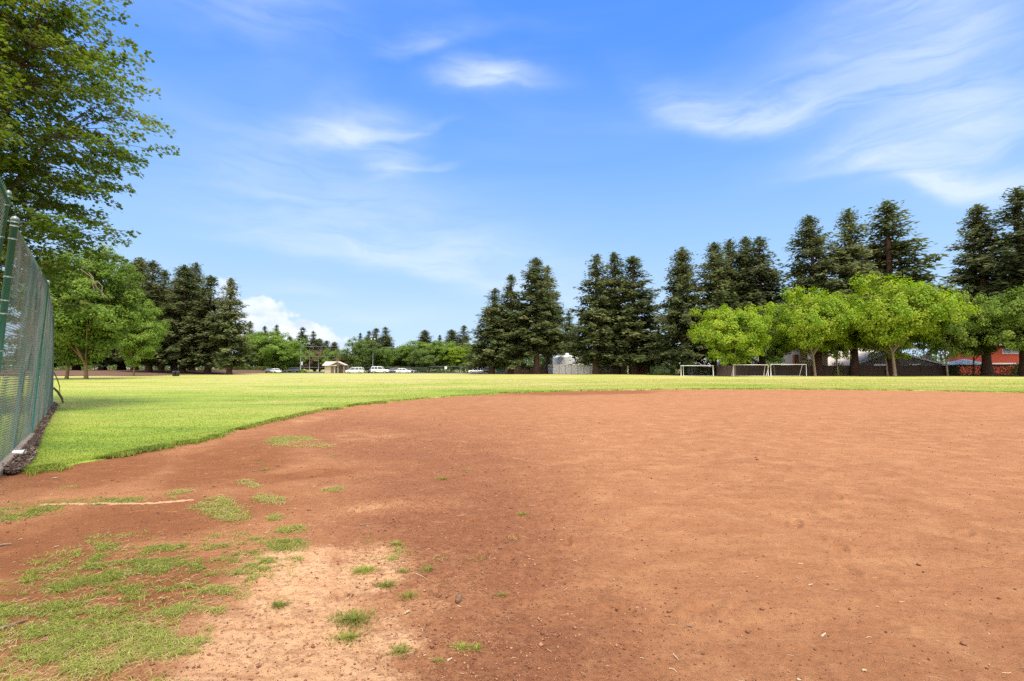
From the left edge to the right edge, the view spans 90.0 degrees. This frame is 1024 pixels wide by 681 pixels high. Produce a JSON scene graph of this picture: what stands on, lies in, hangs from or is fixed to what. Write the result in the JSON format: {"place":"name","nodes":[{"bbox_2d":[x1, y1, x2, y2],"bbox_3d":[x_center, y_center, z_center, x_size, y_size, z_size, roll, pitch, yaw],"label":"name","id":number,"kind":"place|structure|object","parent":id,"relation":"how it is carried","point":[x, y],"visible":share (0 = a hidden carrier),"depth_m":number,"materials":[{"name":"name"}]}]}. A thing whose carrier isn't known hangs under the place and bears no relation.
{"place":"outdoors","nodes":[
{"label":"outdoors","id":0,"kind":"place"},
{"bbox_2d":[0,370,284,375],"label":"mulch bed","id":1,"kind":"object","parent":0,"point":[121,372],"visible":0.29,"depth_m":123.62,"materials":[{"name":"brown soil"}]},
{"bbox_2d":[2,322,83,366],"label":"redwood tree","id":2,"kind":"object","parent":1,"relation":"on","point":[55,364],"visible":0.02,"depth_m":146.40,"materials":[{"name":"green plant"}]},
{"bbox_2d":[78,347,127,369],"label":"redwood tree","id":3,"kind":"object","parent":1,"relation":"on","point":[101,366],"visible":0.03,"depth_m":147.13,"materials":[{"name":"green plant"}]},
{"bbox_2d":[81,257,153,369],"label":"redwood tree","id":4,"kind":"object","parent":1,"relation":"on","point":[140,262],"visible":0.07,"depth_m":149.67,"materials":[{"name":"green plant"}]},
{"bbox_2d":[32,364,248,369],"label":"hedge","id":5,"kind":"object","parent":1,"relation":"on","point":[142,367],"visible":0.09,"depth_m":197.10,"materials":[{"name":"green plant"}]},
{"bbox_2d":[111,260,181,371],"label":"redwood tree","id":6,"kind":"object","parent":1,"relation":"on","point":[153,292],"visible":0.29,"depth_m":128.01,"materials":[{"name":"green plant"}]},
{"bbox_2d":[132,269,178,369],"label":"redwood tree","id":7,"kind":"object","parent":1,"relation":"on","point":[159,367],"visible":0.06,"depth_m":142.68,"materials":[{"name":"green plant"}]},
{"bbox_2d":[138,264,219,372],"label":"redwood tree","id":8,"kind":"object","parent":1,"relation":"on","point":[186,285],"visible":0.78,"depth_m":127.98,"materials":[{"name":"green plant"}]},
{"bbox_2d":[177,261,211,369],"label":"redwood tree","id":9,"kind":"object","parent":1,"relation":"on","point":[196,266],"visible":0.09,"depth_m":146.71,"materials":[{"name":"green plant"}]},
{"bbox_2d":[165,275,235,373],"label":"redwood tree","id":10,"kind":"object","parent":1,"relation":"on","point":[202,326],"visible":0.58,"depth_m":128.77,"materials":[{"name":"green plant"}]},
{"bbox_2d":[200,277,258,374],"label":"redwood tree","id":11,"kind":"object","parent":1,"relation":"on","point":[229,332],"visible":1,"depth_m":125.99,"materials":[{"name":"green plant"}]},
{"bbox_2d":[249,332,309,369],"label":"leafy tree","id":12,"kind":"object","parent":1,"relation":"on","point":[281,353],"visible":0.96,"depth_m":182.22,"materials":[{"name":"green plant"}]},
{"bbox_2d":[277,372,466,372],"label":"parking lot","id":13,"kind":"structure","parent":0,"point":[364,372],"depth_m":182.40,"materials":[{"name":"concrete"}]},
{"bbox_2d":[371,366,389,372],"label":"parked car","id":14,"kind":"object","parent":13,"relation":"on","point":[375,369],"visible":0.95,"depth_m":153.76,"materials":[{"name":"white paint"}]},
{"bbox_2d":[0,368,1023,680],"bbox_3d":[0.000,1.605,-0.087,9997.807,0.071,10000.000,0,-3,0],"label":"ground","id":15,"kind":"structure","parent":0,"point":[668,424],"depth_m":4.90,"materials":[{"name":"soil"}]},
{"bbox_2d":[0,433,34,477],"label":"kerb","id":16,"kind":"structure","parent":15,"relation":"on","point":[10,456],"depth_m":8.85,"materials":[{"name":"concrete"}]},
{"bbox_2d":[40,499,193,505],"bbox_3d":[-4.667,1.930,6.056,1.645,0.056,0.135,0,-3,-7],"label":"worn line","id":17,"kind":"object","parent":15,"relation":"on","point":[129,503],"visible":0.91,"depth_m":6.05,"materials":[{"name":"soil"}]},
{"bbox_2d":[243,329,287,369],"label":"leafy tree","id":18,"kind":"object","parent":15,"relation":"on","point":[262,345],"visible":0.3,"depth_m":187.52,"materials":[{"name":"green plant"}]},
{"bbox_2d":[0,432,536,680],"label":"creeping grass","id":19,"kind":"structure","parent":15,"relation":"on","point":[47,655],"depth_m":3.50,"materials":[{"name":"green plant"}]},
{"bbox_2d":[264,599,294,609],"bbox_3d":[-1.565,1.783,3.462,0.214,0.045,0.201,0,-3,0],"label":"grass tuft","id":20,"kind":"object","parent":15,"relation":"on","point":[278,604],"visible":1,"depth_m":3.47,"materials":[{"name":"green plant"}]},
{"bbox_2d":[322,626,374,646],"bbox_3d":[-0.971,1.771,3.067,0.315,0.030,0.269,0,-3,0],"label":"grass tuft","id":21,"kind":"object","parent":15,"relation":"on","point":[348,635],"visible":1,"depth_m":3.06,"materials":[{"name":"green plant"}]},
{"bbox_2d":[325,605,378,631],"bbox_3d":[-1.039,1.766,3.275,0.416,0.045,0.373,0,-3,0],"label":"grass tuft","id":22,"kind":"object","parent":15,"relation":"on","point":[351,617],"visible":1,"depth_m":3.26,"materials":[{"name":"green plant"}]},
{"bbox_2d":[347,564,381,574],"bbox_3d":[-1.188,1.812,4.064,0.316,0.056,0.266,-1,-3,25],"label":"grass tuft","id":23,"kind":"object","parent":15,"relation":"on","point":[364,570],"visible":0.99,"depth_m":4.07,"materials":[{"name":"green plant"}]},
{"bbox_2d":[371,579,398,589],"bbox_3d":[-0.925,1.802,3.794,0.248,0.044,0.209,2,-4,-31],"label":"grass tuft","id":24,"kind":"object","parent":15,"relation":"on","point":[387,584],"visible":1,"depth_m":3.79,"materials":[{"name":"green plant"}]},
{"bbox_2d":[385,641,420,659],"bbox_3d":[-0.622,1.761,2.919,0.223,0.030,0.206,0,-3,0],"label":"grass tuft","id":25,"kind":"object","parent":15,"relation":"on","point":[402,650],"visible":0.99,"depth_m":2.92,"materials":[{"name":"green plant"}]},
{"bbox_2d":[447,641,475,652],"bbox_3d":[-0.284,1.766,2.945,0.186,0.030,0.169,0,-3,0],"label":"grass tuft","id":26,"kind":"object","parent":15,"relation":"on","point":[461,645],"visible":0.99,"depth_m":2.96,"materials":[{"name":"green plant"}]},
{"bbox_2d":[1,353,948,370],"bbox_3d":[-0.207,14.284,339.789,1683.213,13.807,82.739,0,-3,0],"label":"wood","id":27,"kind":"object","parent":15,"relation":"on","point":[934,355],"visible":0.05,"depth_m":322.37,"materials":[{"name":"green plant"}]},
{"bbox_2d":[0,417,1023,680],"bbox_3d":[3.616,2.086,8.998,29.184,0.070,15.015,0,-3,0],"label":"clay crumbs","id":28,"kind":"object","parent":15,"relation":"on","point":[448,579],"visible":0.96,"depth_m":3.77,"materials":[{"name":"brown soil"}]},
{"bbox_2d":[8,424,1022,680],"bbox_3d":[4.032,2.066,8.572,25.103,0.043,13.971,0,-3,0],"label":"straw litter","id":29,"kind":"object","parent":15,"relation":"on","point":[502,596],"visible":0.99,"depth_m":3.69,"materials":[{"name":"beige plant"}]},
{"bbox_2d":[0,369,1023,476],"bbox_3d":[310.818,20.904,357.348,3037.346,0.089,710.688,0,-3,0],"label":"lawn","id":30,"kind":"structure","parent":0,"point":[251,380],"depth_m":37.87,"materials":[{"name":"green plant"}]},
{"bbox_2d":[0,176,11,259],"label":"backstop fence","id":31,"kind":"object","parent":30,"relation":"on","point":[5,195],"visible":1,"depth_m":7.00,"materials":[{"name":"green metal"}]},
{"bbox_2d":[0,216,54,461],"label":"chain link fence","id":32,"kind":"object","parent":30,"relation":"on","point":[42,338],"visible":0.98,"depth_m":9.05,"materials":[{"name":"green metal"}]},
{"bbox_2d":[10,242,149,378],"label":"maple tree","id":33,"kind":"object","parent":30,"relation":"on","point":[108,317],"visible":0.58,"depth_m":73.06,"materials":[{"name":"green plant"}]},
{"bbox_2d":[21,244,146,378],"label":"maple tree","id":34,"kind":"object","parent":30,"relation":"on","point":[68,356],"visible":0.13,"depth_m":74.66,"materials":[{"name":"green plant"}]},
{"bbox_2d":[0,0,179,326],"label":"maple tree","id":35,"kind":"object","parent":30,"relation":"on","point":[32,36],"visible":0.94,"depth_m":18.99,"materials":[{"name":"green plant"}]},
{"bbox_2d":[113,298,171,375],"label":"leafy tree","id":36,"kind":"object","parent":30,"relation":"on","point":[135,342],"visible":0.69,"depth_m":101.18,"materials":[{"name":"green plant"}]},
{"bbox_2d":[286,342,314,366],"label":"leafy tree","id":37,"kind":"object","parent":30,"relation":"on","point":[303,360],"visible":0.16,"depth_m":199.72,"materials":[{"name":"green plant"}]},
{"bbox_2d":[293,327,314,369],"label":"conifer tree","id":38,"kind":"object","parent":30,"relation":"on","point":[302,336],"visible":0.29,"depth_m":234.64,"materials":[{"name":"green plant"}]},
{"bbox_2d":[302,351,320,368],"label":"leafy tree","id":39,"kind":"object","parent":30,"relation":"on","point":[311,362],"visible":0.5,"depth_m":213.10,"materials":[{"name":"green plant"}]},
{"bbox_2d":[308,331,322,371],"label":"conifer tree","id":40,"kind":"object","parent":30,"relation":"on","point":[314,341],"visible":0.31,"depth_m":239.63,"materials":[{"name":"green plant"}]},
{"bbox_2d":[301,346,336,371],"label":"ball backstop","id":41,"kind":"object","parent":30,"relation":"on","point":[309,367],"visible":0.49,"depth_m":185.85,"materials":[{"name":"metal"}]},
{"bbox_2d":[314,348,342,364],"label":"leafy tree","id":42,"kind":"object","parent":30,"relation":"on","point":[330,355],"visible":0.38,"depth_m":212.17,"materials":[{"name":"green plant"}]},
{"bbox_2d":[322,361,348,372],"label":"park hut","id":43,"kind":"object","parent":30,"relation":"on","point":[335,367],"visible":0.81,"depth_m":160.41,"materials":[{"name":"metal"}]},
{"bbox_2d":[334,336,385,369],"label":"leafy tree","id":44,"kind":"object","parent":30,"relation":"on","point":[357,356],"visible":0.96,"depth_m":179.82,"materials":[{"name":"green plant"}]},
{"bbox_2d":[363,328,381,365],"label":"conifer tree","id":45,"kind":"object","parent":30,"relation":"on","point":[375,331],"visible":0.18,"depth_m":244.50,"materials":[{"name":"green plant"}]},
{"bbox_2d":[364,347,396,366],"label":"leafy tree","id":46,"kind":"object","parent":30,"relation":"on","point":[380,360],"visible":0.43,"depth_m":188.81,"materials":[{"name":"green plant"}]},
{"bbox_2d":[372,327,395,365],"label":"conifer tree","id":47,"kind":"object","parent":30,"relation":"on","point":[387,340],"visible":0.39,"depth_m":239.65,"materials":[{"name":"green plant"}]},
{"bbox_2d":[377,345,412,369],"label":"leafy tree","id":48,"kind":"object","parent":30,"relation":"on","point":[400,355],"visible":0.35,"depth_m":200.63,"materials":[{"name":"green plant"}]},
{"bbox_2d":[390,344,424,367],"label":"leafy tree","id":49,"kind":"object","parent":30,"relation":"on","point":[403,349],"visible":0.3,"depth_m":197.47,"materials":[{"name":"green plant"}]},
{"bbox_2d":[402,346,440,370],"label":"leafy tree","id":50,"kind":"object","parent":30,"relation":"on","point":[416,356],"visible":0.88,"depth_m":187.59,"materials":[{"name":"green plant"}]},
{"bbox_2d":[404,340,438,365],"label":"leafy tree","id":51,"kind":"object","parent":30,"relation":"on","point":[423,345],"visible":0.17,"depth_m":194.85,"materials":[{"name":"green plant"}]},
{"bbox_2d":[417,330,434,343],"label":"conifer tree","id":52,"kind":"object","parent":30,"relation":"on","point":[425,338],"visible":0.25,"depth_m":249.43,"materials":[{"name":"green plant"}]},
{"bbox_2d":[426,340,462,368],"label":"leafy tree","id":53,"kind":"object","parent":30,"relation":"on","point":[442,351],"visible":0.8,"depth_m":189.36,"materials":[{"name":"green plant"}]},
{"bbox_2d":[436,329,461,370],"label":"conifer tree","id":54,"kind":"object","parent":30,"relation":"on","point":[452,333],"visible":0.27,"depth_m":249.38,"materials":[{"name":"green plant"}]},
{"bbox_2d":[442,346,470,371],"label":"leafy tree","id":55,"kind":"object","parent":30,"relation":"on","point":[457,356],"visible":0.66,"depth_m":186.95,"materials":[{"name":"green plant"}]},
{"bbox_2d":[454,325,472,369],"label":"conifer tree","id":56,"kind":"object","parent":30,"relation":"on","point":[464,339],"visible":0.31,"depth_m":247.60,"materials":[{"name":"green plant"}]},
{"bbox_2d":[464,355,552,372],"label":"hedge","id":57,"kind":"object","parent":30,"relation":"on","point":[551,361],"visible":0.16,"depth_m":169.83,"materials":[{"name":"green plant"}]},
{"bbox_2d":[472,373,544,373],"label":"planting bed","id":58,"kind":"object","parent":30,"relation":"on","point":[506,373],"visible":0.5,"depth_m":148.89,"materials":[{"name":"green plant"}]},
{"bbox_2d":[460,288,528,373],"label":"redwood tree","id":59,"kind":"object","parent":58,"relation":"on","point":[483,354],"visible":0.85,"depth_m":136.25,"materials":[{"name":"green plant"}]},
{"bbox_2d":[487,273,533,373],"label":"redwood tree","id":60,"kind":"object","parent":58,"relation":"on","point":[511,296],"visible":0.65,"depth_m":137.10,"materials":[{"name":"green plant"}]},
{"bbox_2d":[529,265,572,373],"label":"redwood tree","id":61,"kind":"object","parent":58,"relation":"on","point":[556,314],"visible":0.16,"depth_m":147.62,"materials":[{"name":"green plant"}]},
{"bbox_2d":[505,366,545,372],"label":"board fence","id":62,"kind":"object","parent":30,"relation":"on","point":[519,369],"visible":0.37,"depth_m":149.74,"materials":[{"name":"wood"}]},
{"bbox_2d":[497,257,572,373],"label":"redwood tree","id":63,"kind":"object","parent":30,"relation":"on","point":[541,336],"visible":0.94,"depth_m":135.68,"materials":[{"name":"green plant"}]},
{"bbox_2d":[557,311,579,355],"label":"redwood tree","id":64,"kind":"object","parent":30,"relation":"on","point":[569,324],"visible":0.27,"depth_m":189.47,"materials":[{"name":"green plant"}]},
{"bbox_2d":[553,364,592,373],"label":"board fence","id":65,"kind":"object","parent":30,"relation":"on","point":[571,369],"visible":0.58,"depth_m":138.85,"materials":[{"name":"wood"}]},
{"bbox_2d":[564,253,627,373],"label":"redwood tree","id":66,"kind":"object","parent":30,"relation":"on","point":[590,331],"visible":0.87,"depth_m":132.93,"materials":[{"name":"green plant"}]},
{"bbox_2d":[539,341,670,372],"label":"hedge","id":67,"kind":"object","parent":30,"relation":"on","point":[570,344],"visible":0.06,"depth_m":173.24,"materials":[{"name":"green plant"}]},
{"bbox_2d":[599,366,626,373],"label":"board fence","id":68,"kind":"object","parent":30,"relation":"on","point":[602,369],"visible":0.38,"depth_m":140.76,"materials":[{"name":"wood"}]},
{"bbox_2d":[587,252,646,373],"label":"redwood tree","id":69,"kind":"object","parent":30,"relation":"on","point":[614,269],"visible":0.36,"depth_m":134.40,"materials":[{"name":"green plant"}]},
{"bbox_2d":[686,302,777,375],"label":"lime tree","id":70,"kind":"object","parent":30,"relation":"on","point":[734,336],"visible":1,"depth_m":98.68,"materials":[{"name":"green plant"}]},
{"bbox_2d":[763,284,876,375],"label":"lime tree","id":71,"kind":"object","parent":30,"relation":"on","point":[818,320],"visible":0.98,"depth_m":98.91,"materials":[{"name":"green plant"}]},
{"bbox_2d":[627,373,1016,375],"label":"planting bed","id":72,"kind":"object","parent":30,"relation":"on","point":[843,375],"visible":0.43,"depth_m":108.11,"materials":[{"name":"brown plant"}]},
{"bbox_2d":[589,256,667,373],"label":"redwood tree","id":73,"kind":"object","parent":72,"relation":"on","point":[642,330],"visible":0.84,"depth_m":130.85,"materials":[{"name":"green plant"}]},
{"bbox_2d":[646,338,656,372],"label":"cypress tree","id":74,"kind":"object","parent":72,"relation":"on","point":[651,364],"visible":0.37,"depth_m":127.44,"materials":[{"name":"green plant"}]},
{"bbox_2d":[647,364,674,374],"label":"bush","id":75,"kind":"object","parent":72,"relation":"on","point":[659,369],"visible":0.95,"depth_m":114.61,"materials":[{"name":"green plant"}]},
{"bbox_2d":[644,247,723,374],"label":"redwood tree","id":76,"kind":"object","parent":72,"relation":"on","point":[677,320],"visible":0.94,"depth_m":116.67,"materials":[{"name":"green plant"}]},
{"bbox_2d":[670,366,716,374],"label":"hedge","id":77,"kind":"object","parent":72,"relation":"on","point":[673,369],"visible":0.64,"depth_m":115.11,"materials":[{"name":"green plant"}]},
{"bbox_2d":[678,242,751,374],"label":"redwood tree","id":78,"kind":"object","parent":72,"relation":"on","point":[718,296],"visible":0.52,"depth_m":117.76,"materials":[{"name":"green plant"}]},
{"bbox_2d":[715,237,748,367],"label":"redwood tree","id":79,"kind":"object","parent":72,"relation":"on","point":[729,248],"visible":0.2,"depth_m":121.73,"materials":[{"name":"green plant"}]},
{"bbox_2d":[729,236,773,365],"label":"redwood tree","id":80,"kind":"object","parent":72,"relation":"on","point":[745,242],"visible":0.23,"depth_m":121.32,"materials":[{"name":"green plant"}]},
{"bbox_2d":[729,236,796,365],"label":"redwood tree","id":81,"kind":"object","parent":72,"relation":"on","point":[766,275],"visible":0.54,"depth_m":117.29,"materials":[{"name":"green plant"}]},
{"bbox_2d":[751,313,800,374],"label":"leafy tree","id":82,"kind":"object","parent":72,"relation":"on","point":[780,351],"visible":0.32,"depth_m":110.14,"materials":[{"name":"green plant"}]},
{"bbox_2d":[771,214,857,374],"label":"redwood tree","id":83,"kind":"object","parent":72,"relation":"on","point":[822,267],"visible":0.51,"depth_m":113.36,"materials":[{"name":"green plant"}]},
{"bbox_2d":[817,302,862,375],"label":"lime tree","id":84,"kind":"object","parent":72,"relation":"on","point":[836,353],"visible":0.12,"depth_m":106.00,"materials":[{"name":"green plant"}]},
{"bbox_2d":[824,206,913,374],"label":"redwood tree","id":85,"kind":"object","parent":72,"relation":"on","point":[848,253],"visible":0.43,"depth_m":112.43,"materials":[{"name":"green plant"}]},
{"bbox_2d":[828,352,943,365],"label":"house","id":86,"kind":"structure","parent":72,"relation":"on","point":[879,360],"depth_m":120.91,"materials":[{"name":"grey"}]},
{"bbox_2d":[854,297,932,375],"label":"lime tree","id":87,"kind":"object","parent":72,"relation":"on","point":[897,352],"visible":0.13,"depth_m":104.24,"materials":[{"name":"green plant"}]},
{"bbox_2d":[847,198,977,374],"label":"redwood tree","id":88,"kind":"object","parent":72,"relation":"on","point":[896,249],"visible":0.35,"depth_m":112.54,"materials":[{"name":"green plant"}]},
{"bbox_2d":[910,287,1001,375],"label":"leafy tree","id":89,"kind":"object","parent":72,"relation":"on","point":[952,329],"visible":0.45,"depth_m":99.92,"materials":[{"name":"green plant"}]},
{"bbox_2d":[941,359,980,374],"bbox_3d":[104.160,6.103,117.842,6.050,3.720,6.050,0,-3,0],"label":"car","id":90,"kind":"object","parent":72,"relation":"on","point":[963,361],"visible":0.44,"depth_m":116.61,"materials":[{"name":"white paint"}]},
{"bbox_2d":[941,203,1016,374],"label":"redwood tree","id":91,"kind":"object","parent":72,"relation":"on","point":[978,235],"visible":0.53,"depth_m":110.44,"materials":[{"name":"green plant"}]},
{"bbox_2d":[943,364,1017,374],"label":"hedge","id":92,"kind":"object","parent":72,"relation":"on","point":[954,369],"visible":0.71,"depth_m":111.13,"materials":[{"name":"green plant"}]},
{"bbox_2d":[957,333,1006,374],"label":"leafy tree","id":93,"kind":"object","parent":72,"relation":"on","point":[978,352],"visible":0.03,"depth_m":108.72,"materials":[{"name":"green plant"}]},
{"bbox_2d":[967,186,1023,375],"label":"redwood tree","id":94,"kind":"object","parent":72,"relation":"on","point":[1015,263],"visible":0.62,"depth_m":104.15,"materials":[{"name":"green plant"}]},
{"bbox_2d":[716,365,950,374],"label":"board fence","id":95,"kind":"object","parent":30,"relation":"on","point":[864,370],"visible":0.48,"depth_m":113.29,"materials":[{"name":"brown wood"}]},
{"bbox_2d":[753,345,948,365],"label":"house","id":96,"kind":"structure","parent":30,"relation":"on","point":[914,351],"depth_m":151.74,"materials":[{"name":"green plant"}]},
{"bbox_2d":[833,272,981,375],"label":"lime tree","id":97,"kind":"object","parent":30,"relation":"on","point":[904,311],"visible":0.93,"depth_m":95.55,"materials":[{"name":"green plant"}]},
{"bbox_2d":[963,285,1023,351],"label":"leafy tree","id":98,"kind":"object","parent":30,"relation":"on","point":[1007,320],"visible":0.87,"depth_m":96.94,"materials":[{"name":"green plant"}]},
{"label":"bark strip","id":99,"kind":"structure","parent":30,"relation":"on","visible":0},
{"bbox_2d":[2,402,57,473],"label":"bark chips","id":100,"kind":"object","parent":99,"relation":"on","point":[18,462],"visible":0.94,"depth_m":9.49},
{"bbox_2d":[0,0,1023,367],"label":"sky","id":101,"kind":"structure","parent":0,"point":[355,167],"materials":[{"name":"blue"}]},
{"bbox_2d":[553,353,588,364],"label":"water tank","id":102,"kind":"object","parent":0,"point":[561,360],"visible":0.38,"depth_m":152.77,"materials":[{"name":"white paint"}]},
{"bbox_2d":[709,356,758,372],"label":"house","id":103,"kind":"structure","parent":0,"point":[754,362],"depth_m":126.86,"materials":[{"name":"grey paint"}]},
{"bbox_2d":[782,348,827,365],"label":"house","id":104,"kind":"structure","parent":0,"point":[793,357],"depth_m":124.02,"materials":[{"name":"beige paint"}]},
{"bbox_2d":[949,346,1018,374],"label":"house","id":105,"kind":"structure","parent":0,"point":[1000,356],"depth_m":123.78,"materials":[{"name":"red brick"}]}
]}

